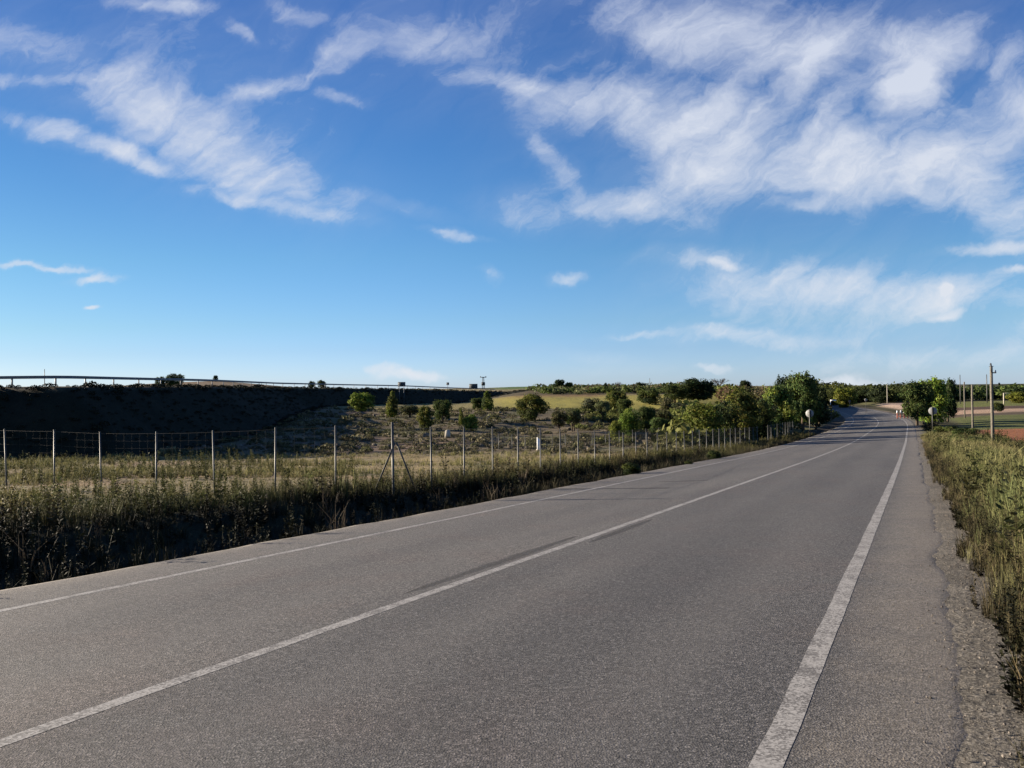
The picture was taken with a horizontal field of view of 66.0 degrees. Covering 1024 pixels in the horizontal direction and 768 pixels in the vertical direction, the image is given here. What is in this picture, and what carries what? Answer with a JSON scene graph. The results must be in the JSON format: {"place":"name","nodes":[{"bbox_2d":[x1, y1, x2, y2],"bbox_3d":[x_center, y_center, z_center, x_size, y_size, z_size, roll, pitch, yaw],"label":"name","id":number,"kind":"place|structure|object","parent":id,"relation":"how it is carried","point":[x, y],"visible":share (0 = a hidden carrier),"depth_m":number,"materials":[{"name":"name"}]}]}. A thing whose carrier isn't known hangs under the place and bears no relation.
{"place":"outdoors","nodes":[
{"label":"outdoors","id":0,"kind":"place"},
{"bbox_2d":[445,430,450,437],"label":"stone block","id":1,"kind":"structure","parent":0,"point":[447,432],"depth_m":61.83,"materials":[{"name":"white stone"}]},
{"bbox_2d":[0,405,967,767],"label":"road","id":2,"kind":"structure","parent":0,"point":[680,637],"depth_m":5.67,"materials":[{"name":"grey asphalt"}]},
{"bbox_2d":[0,409,853,611],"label":"edge line","id":3,"kind":"object","parent":2,"relation":"on","point":[55,599],"visible":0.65,"depth_m":10.42,"materials":[{"name":"paint"}]},
{"bbox_2d":[0,407,878,746],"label":"line","id":4,"kind":"object","parent":2,"relation":"on","point":[16,737],"visible":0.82,"depth_m":5.56,"materials":[{"name":"paint"}]},
{"bbox_2d":[748,407,907,767],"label":"edge line","id":5,"kind":"object","parent":2,"relation":"on","point":[774,747],"visible":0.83,"depth_m":4.67,"materials":[{"name":"paint"}]},
{"bbox_2d":[877,478,1023,767],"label":"loose gravel","id":6,"kind":"structure","parent":2,"relation":"on","point":[977,752],"depth_m":4.94,"materials":[{"name":"grey gravel"}]},
{"bbox_2d":[0,381,1023,767],"bbox_3d":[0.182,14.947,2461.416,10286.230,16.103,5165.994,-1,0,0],"label":"ground","id":7,"kind":"structure","parent":0,"point":[58,405],"depth_m":51.34,"materials":[{"name":"brown soil"}]},
{"bbox_2d":[154,376,166,384],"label":"bush","id":8,"kind":"object","parent":7,"relation":"on","point":[162,382],"visible":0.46,"depth_m":80.86,"materials":[{"name":"green plant"}]},
{"bbox_2d":[166,372,184,385],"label":"bush","id":9,"kind":"object","parent":7,"relation":"on","point":[180,376],"visible":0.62,"depth_m":81.61,"materials":[{"name":"green plant"}]},
{"bbox_2d":[0,425,396,491],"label":"wire fence","id":10,"kind":"object","parent":7,"relation":"on","point":[156,433],"visible":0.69,"depth_m":21.22,"materials":[{"name":"metal"}]},
{"bbox_2d":[0,376,494,390],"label":"guard rail","id":11,"kind":"object","parent":7,"relation":"on","point":[86,377],"visible":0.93,"depth_m":70.18,"materials":[{"name":"metal"}]},
{"bbox_2d":[0,380,530,460],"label":"embankment scrub","id":12,"kind":"object","parent":7,"relation":"on","point":[91,384],"visible":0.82,"depth_m":71.45,"materials":[{"name":"green plant"}]},
{"bbox_2d":[318,380,326,387],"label":"bush","id":13,"kind":"object","parent":7,"relation":"on","point":[322,382],"visible":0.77,"depth_m":135.81,"materials":[{"name":"green plant"}]},
{"bbox_2d":[0,447,683,527],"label":"field grass","id":14,"kind":"structure","parent":7,"relation":"on","point":[34,482],"depth_m":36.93,"materials":[{"name":"plant"}]},
{"bbox_2d":[0,439,702,529],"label":"bank grass","id":15,"kind":"structure","parent":7,"relation":"on","point":[342,488],"depth_m":16.97,"materials":[{"name":"green plant"}]},
{"bbox_2d":[347,391,375,411],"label":"tree","id":16,"kind":"object","parent":7,"relation":"on","point":[364,402],"visible":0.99,"depth_m":96.41,"materials":[{"name":"green plant"}]},
{"bbox_2d":[0,442,726,589],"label":"bank weeds","id":17,"kind":"object","parent":7,"relation":"on","point":[240,524],"visible":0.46,"depth_m":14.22,"materials":[{"name":"green plant"}]},
{"bbox_2d":[385,391,398,416],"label":"tree","id":18,"kind":"object","parent":7,"relation":"on","point":[391,407],"visible":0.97,"depth_m":87.72,"materials":[{"name":"green plant"}]},
{"bbox_2d":[398,382,404,399],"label":"motorway sign","id":19,"kind":"object","parent":7,"relation":"on","point":[401,384],"visible":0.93,"depth_m":150.04,"materials":[{"name":"metal"}]},
{"bbox_2d":[397,405,418,417],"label":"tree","id":20,"kind":"object","parent":7,"relation":"on","point":[412,409],"visible":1,"depth_m":86.46,"materials":[{"name":"green plant"}]},
{"bbox_2d":[416,405,434,429],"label":"tree","id":21,"kind":"object","parent":7,"relation":"on","point":[426,421],"visible":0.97,"depth_m":71.66,"materials":[{"name":"green plant"}]},
{"bbox_2d":[201,408,675,451],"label":"terrace rocks","id":22,"kind":"object","parent":7,"relation":"on","point":[389,445],"visible":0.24,"depth_m":62.89,"materials":[{"name":"stone"}]},
{"bbox_2d":[432,399,452,420],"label":"tree","id":23,"kind":"object","parent":7,"relation":"on","point":[442,407],"visible":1,"depth_m":79.62,"materials":[{"name":"green plant"}]},
{"bbox_2d":[119,404,771,457],"bbox_3d":[4.250,3.953,78.897,61.117,3.464,58.952,-1,0,0],"label":"terrace scrub","id":24,"kind":"object","parent":7,"relation":"on","point":[529,442],"visible":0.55,"depth_m":63.36,"materials":[{"name":"green plant"}]},
{"bbox_2d":[458,409,463,424],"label":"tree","id":25,"kind":"object","parent":7,"relation":"on","point":[460,419],"visible":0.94,"depth_m":74.90,"materials":[{"name":"green plant"}]},
{"bbox_2d":[463,413,478,430],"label":"bush","id":26,"kind":"object","parent":7,"relation":"on","point":[470,423],"visible":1,"depth_m":70.81,"materials":[{"name":"green plant"}]},
{"bbox_2d":[469,384,477,388],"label":"motorway sign","id":27,"kind":"object","parent":7,"relation":"on","point":[471,386],"visible":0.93,"depth_m":196.04,"materials":[{"name":"metal"}]},
{"bbox_2d":[471,398,482,408],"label":"tree","id":28,"kind":"object","parent":7,"relation":"on","point":[476,402],"visible":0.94,"depth_m":101.60,"materials":[{"name":"green plant"}]},
{"bbox_2d":[481,391,495,410],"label":"tree","id":29,"kind":"object","parent":7,"relation":"on","point":[487,400],"visible":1,"depth_m":99.75,"materials":[{"name":"green plant"}]},
{"bbox_2d":[515,393,550,420],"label":"tree","id":30,"kind":"object","parent":7,"relation":"on","point":[533,410],"visible":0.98,"depth_m":83.21,"materials":[{"name":"green plant"}]},
{"bbox_2d":[536,437,539,449],"bbox_3d":[1.826,4.085,53.475,0.360,0.979,0.280,-1,0,-8],"label":"marker post","id":31,"kind":"object","parent":7,"relation":"on","point":[538,443],"visible":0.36,"depth_m":53.40,"materials":[{"name":"white paint"}]},
{"bbox_2d":[552,379,564,386],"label":"tree","id":32,"kind":"object","parent":7,"relation":"on","point":[558,382],"visible":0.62,"depth_m":204.33,"materials":[{"name":"green plant"}]},
{"bbox_2d":[550,410,568,431],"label":"tree","id":33,"kind":"object","parent":7,"relation":"on","point":[557,416],"visible":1,"depth_m":68.76,"materials":[{"name":"green plant"}]},
{"bbox_2d":[564,382,572,386],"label":"tree","id":34,"kind":"object","parent":7,"relation":"on","point":[569,384],"visible":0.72,"depth_m":204.26,"materials":[{"name":"green plant"}]},
{"bbox_2d":[565,408,581,430],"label":"tree","id":35,"kind":"object","parent":7,"relation":"on","point":[574,415],"visible":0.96,"depth_m":69.74,"materials":[{"name":"green plant"}]},
{"bbox_2d":[375,421,792,494],"bbox_3d":[12.533,3.594,48.447,0.692,5.378,67.070,-1,0,28],"label":"wire fence","id":36,"kind":"object","parent":7,"relation":"on","point":[393,443],"visible":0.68,"depth_m":24.54,"materials":[{"name":"metal"}]},
{"bbox_2d":[498,427,671,448],"bbox_3d":[7.014,4.336,57.870,17.717,2.013,0.383,-1,0,-25],"label":"wire fence","id":37,"kind":"object","parent":7,"relation":"on","point":[578,437],"visible":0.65,"depth_m":56.95,"materials":[{"name":"metal"}]},
{"bbox_2d":[580,398,599,411],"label":"bush","id":38,"kind":"object","parent":7,"relation":"on","point":[587,403],"visible":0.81,"depth_m":97.66,"materials":[{"name":"green plant"}]},
{"bbox_2d":[594,400,610,420],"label":"tree","id":39,"kind":"object","parent":7,"relation":"on","point":[600,404],"visible":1,"depth_m":81.66,"materials":[{"name":"green plant"}]},
{"bbox_2d":[608,420,625,437],"bbox_3d":[8.515,3.697,63.997,1.471,1.697,1.622,-1,0,-14],"label":"bush","id":40,"kind":"object","parent":7,"relation":"on","point":[615,427],"visible":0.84,"depth_m":63.63,"materials":[{"name":"green plant"}]},
{"bbox_2d":[605,389,630,411],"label":"tree","id":41,"kind":"object","parent":7,"relation":"on","point":[614,397],"visible":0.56,"depth_m":98.37,"materials":[{"name":"green plant"}]},
{"bbox_2d":[615,398,634,414],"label":"bush","id":42,"kind":"object","parent":7,"relation":"on","point":[623,405],"visible":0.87,"depth_m":91.59,"materials":[{"name":"green plant"}]},
{"bbox_2d":[618,408,643,435],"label":"tree","id":43,"kind":"object","parent":7,"relation":"on","point":[630,420],"visible":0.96,"depth_m":65.51,"materials":[{"name":"green plant"}]},
{"bbox_2d":[621,462,640,474],"bbox_3d":[4.138,2.974,27.490,0.698,0.553,0.673,-1,0,-5],"label":"weed clump","id":44,"kind":"object","parent":7,"relation":"on","point":[630,468],"visible":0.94,"depth_m":27.34,"materials":[{"name":"green plant"}]},
{"bbox_2d":[635,382,645,387],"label":"tree","id":45,"kind":"object","parent":7,"relation":"on","point":[641,384],"visible":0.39,"depth_m":189.43,"materials":[{"name":"green plant"}]},
{"bbox_2d":[486,436,803,497],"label":"verge grass","id":46,"kind":"structure","parent":7,"relation":"on","point":[741,451],"depth_m":31.97,"materials":[{"name":"green plant"}]},
{"bbox_2d":[524,382,769,394],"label":"ridge scrub","id":47,"kind":"object","parent":7,"relation":"on","point":[578,389],"visible":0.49,"depth_m":184.65,"materials":[{"name":"green plant"}]},
{"bbox_2d":[637,405,657,431],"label":"tree","id":48,"kind":"object","parent":7,"relation":"on","point":[647,414],"visible":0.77,"depth_m":66.55,"materials":[{"name":"green plant"}]},
{"bbox_2d":[636,387,660,404],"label":"tree","id":49,"kind":"object","parent":7,"relation":"on","point":[652,395],"visible":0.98,"depth_m":121.28,"materials":[{"name":"green plant"}]},
{"bbox_2d":[648,417,669,434],"bbox_3d":[11.795,3.529,63.048,1.891,1.858,1.868,-1,0,8],"label":"bush","id":50,"kind":"object","parent":7,"relation":"on","point":[657,422],"visible":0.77,"depth_m":62.62,"materials":[{"name":"green plant"}]},
{"bbox_2d":[655,409,673,422],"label":"tree","id":51,"kind":"object","parent":7,"relation":"on","point":[663,414],"visible":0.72,"depth_m":72.60,"materials":[{"name":"green plant"}]},
{"bbox_2d":[658,397,674,409],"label":"bush","id":52,"kind":"object","parent":7,"relation":"on","point":[666,403],"visible":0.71,"depth_m":95.66,"materials":[{"name":"green plant"}]},
{"bbox_2d":[659,384,688,402],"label":"tree","id":53,"kind":"object","parent":7,"relation":"on","point":[675,392],"visible":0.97,"depth_m":124.12,"materials":[{"name":"green plant"}]},
{"bbox_2d":[671,402,685,410],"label":"tree","id":54,"kind":"object","parent":7,"relation":"on","point":[679,405],"visible":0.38,"depth_m":89.64,"materials":[{"name":"green plant"}]},
{"bbox_2d":[570,399,801,445],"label":"undergrowth","id":55,"kind":"object","parent":7,"relation":"on","point":[683,430],"visible":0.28,"depth_m":61.77,"materials":[{"name":"green plant"}]},
{"bbox_2d":[669,402,726,442],"bbox_3d":[14.495,2.972,60.885,3.824,3.343,4.217,0,0,-39],"label":"bush","id":56,"kind":"object","parent":7,"relation":"on","point":[704,416],"visible":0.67,"depth_m":60.17,"materials":[{"name":"green plant"}]},
{"bbox_2d":[679,377,716,402],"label":"tree","id":57,"kind":"object","parent":7,"relation":"on","point":[705,390],"visible":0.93,"depth_m":125.52,"materials":[{"name":"green plant"}]},
{"bbox_2d":[706,450,721,459],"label":"weed clump","id":58,"kind":"object","parent":7,"relation":"on","point":[711,454],"visible":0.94,"depth_m":38.79,"materials":[{"name":"green plant"}]},
{"bbox_2d":[712,378,730,385],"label":"tree","id":59,"kind":"object","parent":7,"relation":"on","point":[720,381],"visible":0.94,"depth_m":214.80,"materials":[{"name":"green plant"}]},
{"bbox_2d":[713,400,742,439],"bbox_3d":[17.348,3.019,63.991,3.047,3.853,2.942,0,0,-37],"label":"bush","id":60,"kind":"object","parent":7,"relation":"on","point":[727,413],"visible":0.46,"depth_m":63.23,"materials":[{"name":"green plant"}]},
{"bbox_2d":[723,389,763,440],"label":"tree","id":61,"kind":"object","parent":7,"relation":"on","point":[742,400],"visible":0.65,"depth_m":68.38,"materials":[{"name":"green plant"}]},
{"bbox_2d":[670,430,816,459],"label":"roadside weeds","id":62,"kind":"object","parent":7,"relation":"on","point":[774,439],"visible":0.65,"depth_m":55.64,"materials":[{"name":"green plant"}]},
{"bbox_2d":[739,380,751,387],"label":"tree","id":63,"kind":"object","parent":7,"relation":"on","point":[745,383],"visible":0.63,"depth_m":199.33,"materials":[{"name":"green plant"}]},
{"bbox_2d":[746,387,766,411],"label":"tree","id":64,"kind":"object","parent":7,"relation":"on","point":[759,393],"visible":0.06,"depth_m":99.96,"materials":[{"name":"green plant"}]},
{"bbox_2d":[747,396,776,438],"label":"tree","id":65,"kind":"object","parent":7,"relation":"on","point":[764,407],"visible":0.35,"depth_m":71.34,"materials":[{"name":"green plant"}]},
{"bbox_2d":[713,384,840,426],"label":"ridge scrub","id":66,"kind":"object","parent":7,"relation":"on","point":[722,391],"visible":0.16,"depth_m":140.00,"materials":[{"name":"green plant"}]},
{"bbox_2d":[758,383,799,434],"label":"tree","id":67,"kind":"object","parent":7,"relation":"on","point":[780,395],"visible":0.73,"depth_m":82.84,"materials":[{"name":"green plant"}]},
{"bbox_2d":[774,374,794,420],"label":"tree","id":68,"kind":"object","parent":7,"relation":"on","point":[781,380],"visible":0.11,"depth_m":97.15,"materials":[{"name":"green plant"}]},
{"bbox_2d":[785,370,825,430],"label":"tree","id":69,"kind":"object","parent":7,"relation":"on","point":[804,386],"visible":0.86,"depth_m":93.05,"materials":[{"name":"green plant"}]},
{"bbox_2d":[806,410,813,436],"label":"road sign","id":70,"kind":"object","parent":7,"relation":"on","point":[809,413],"visible":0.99,"depth_m":76.96,"materials":[{"name":"metal"}]},
{"bbox_2d":[805,384,830,428],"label":"tree","id":71,"kind":"object","parent":7,"relation":"on","point":[822,395],"visible":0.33,"depth_m":98.16,"materials":[{"name":"green plant"}]},
{"bbox_2d":[825,389,839,406],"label":"tree","id":72,"kind":"object","parent":7,"relation":"on","point":[830,395],"visible":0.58,"depth_m":238.69,"materials":[{"name":"green plant"}]},
{"bbox_2d":[832,386,858,407],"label":"tree","id":73,"kind":"object","parent":7,"relation":"on","point":[846,394],"visible":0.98,"depth_m":226.78,"materials":[{"name":"green plant"}]},
{"bbox_2d":[854,390,869,401],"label":"tree","id":74,"kind":"object","parent":7,"relation":"on","point":[862,393],"visible":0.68,"depth_m":260.72,"materials":[{"name":"green plant"}]},
{"bbox_2d":[814,377,910,404],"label":"wood","id":75,"kind":"object","parent":7,"relation":"on","point":[878,393],"visible":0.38,"depth_m":247.37,"materials":[{"name":"green plant"}]},
{"bbox_2d":[896,411,908,418],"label":"bend railing","id":76,"kind":"object","parent":7,"relation":"on","point":[900,416],"visible":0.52,"depth_m":127.94,"materials":[{"name":"red paint"}]},
{"bbox_2d":[897,380,936,424],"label":"tree","id":77,"kind":"object","parent":7,"relation":"on","point":[919,396],"visible":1,"depth_m":96.24,"materials":[{"name":"green plant"}]},
{"bbox_2d":[919,421,939,430],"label":"bush","id":78,"kind":"object","parent":7,"relation":"on","point":[925,426],"visible":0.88,"depth_m":78.70,"materials":[{"name":"green plant"}]},
{"bbox_2d":[928,407,936,429],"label":"road sign","id":79,"kind":"object","parent":7,"relation":"on","point":[932,411],"visible":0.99,"depth_m":73.95,"materials":[{"name":"metal"}]},
{"bbox_2d":[918,375,949,423],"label":"tree","id":80,"kind":"object","parent":7,"relation":"on","point":[941,401],"visible":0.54,"depth_m":99.78,"materials":[{"name":"green plant"}]},
{"bbox_2d":[932,425,959,433],"bbox_3d":[34.270,3.703,61.934,2.332,1.062,2.415,-1,0,22],"label":"bush","id":81,"kind":"object","parent":7,"relation":"on","point":[940,428],"visible":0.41,"depth_m":61.78,"materials":[{"name":"green plant"}]},
{"bbox_2d":[941,377,958,421],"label":"tree","id":82,"kind":"object","parent":7,"relation":"on","point":[951,385],"visible":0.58,"depth_m":107.21,"materials":[{"name":"green plant"}]},
{"bbox_2d":[946,434,978,438],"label":"bush","id":83,"kind":"object","parent":7,"relation":"on","point":[952,435],"visible":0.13,"depth_m":48.83,"materials":[{"name":"green plant"}]},
{"bbox_2d":[964,382,965,417],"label":"utility pole","id":84,"kind":"object","parent":7,"relation":"on","point":[964,400],"visible":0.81,"depth_m":117.91,"materials":[{"name":"grey wood"}]},
{"bbox_2d":[951,426,981,435],"bbox_3d":[32.219,3.486,55.992,1.989,0.942,2.060,-1,-1,44],"label":"bush","id":85,"kind":"object","parent":7,"relation":"on","point":[974,431],"visible":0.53,"depth_m":55.66,"materials":[{"name":"green plant"}]},
{"bbox_2d":[919,426,1023,556],"bbox_3d":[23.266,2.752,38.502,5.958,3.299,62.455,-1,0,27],"label":"verge grass","id":86,"kind":"structure","parent":7,"relation":"on","point":[1000,450],"depth_m":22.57,"materials":[{"name":"green plant"}]},
{"bbox_2d":[921,440,1023,767],"bbox_3d":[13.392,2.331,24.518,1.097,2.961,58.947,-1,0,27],"label":"verge grass","id":87,"kind":"structure","parent":7,"relation":"on","point":[926,444],"depth_m":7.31,"materials":[{"name":"green plant"}]},
{"bbox_2d":[971,385,973,427],"bbox_3d":[36.201,2.322,61.984,0.164,4.534,0.170,-1,0,0],"label":"utility pole","id":88,"kind":"object","parent":7,"relation":"on","point":[972,412],"visible":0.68,"depth_m":61.92,"materials":[{"name":"brown wood"}]},
{"bbox_2d":[958,437,990,440],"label":"bush","id":89,"kind":"object","parent":7,"relation":"on","point":[980,438],"visible":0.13,"depth_m":43.85,"materials":[{"name":"green plant"}]},
{"bbox_2d":[954,383,1023,400],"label":"wood","id":90,"kind":"object","parent":7,"relation":"on","point":[979,392],"visible":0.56,"depth_m":249.19,"materials":[{"name":"green plant"}]},
{"bbox_2d":[989,363,995,439],"bbox_3d":[26.262,1.360,42.981,0.370,5.004,0.202,-1,0,0],"label":"utility pole","id":91,"kind":"object","parent":7,"relation":"on","point":[991,399],"visible":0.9,"depth_m":42.93,"materials":[{"name":"brown wood"}]},
{"bbox_2d":[994,402,1004,411],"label":"bush","id":92,"kind":"object","parent":7,"relation":"on","point":[998,406],"visible":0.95,"depth_m":139.55,"materials":[{"name":"green plant"}]},
{"bbox_2d":[1004,391,1023,402],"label":"tree","id":93,"kind":"object","parent":7,"relation":"on","point":[1017,397],"visible":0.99,"depth_m":204.53,"materials":[{"name":"green plant"}]},
{"bbox_2d":[0,0,1023,388],"label":"sky","id":94,"kind":"structure","parent":0,"point":[433,193],"materials":[{"name":"blue"}]}
]}

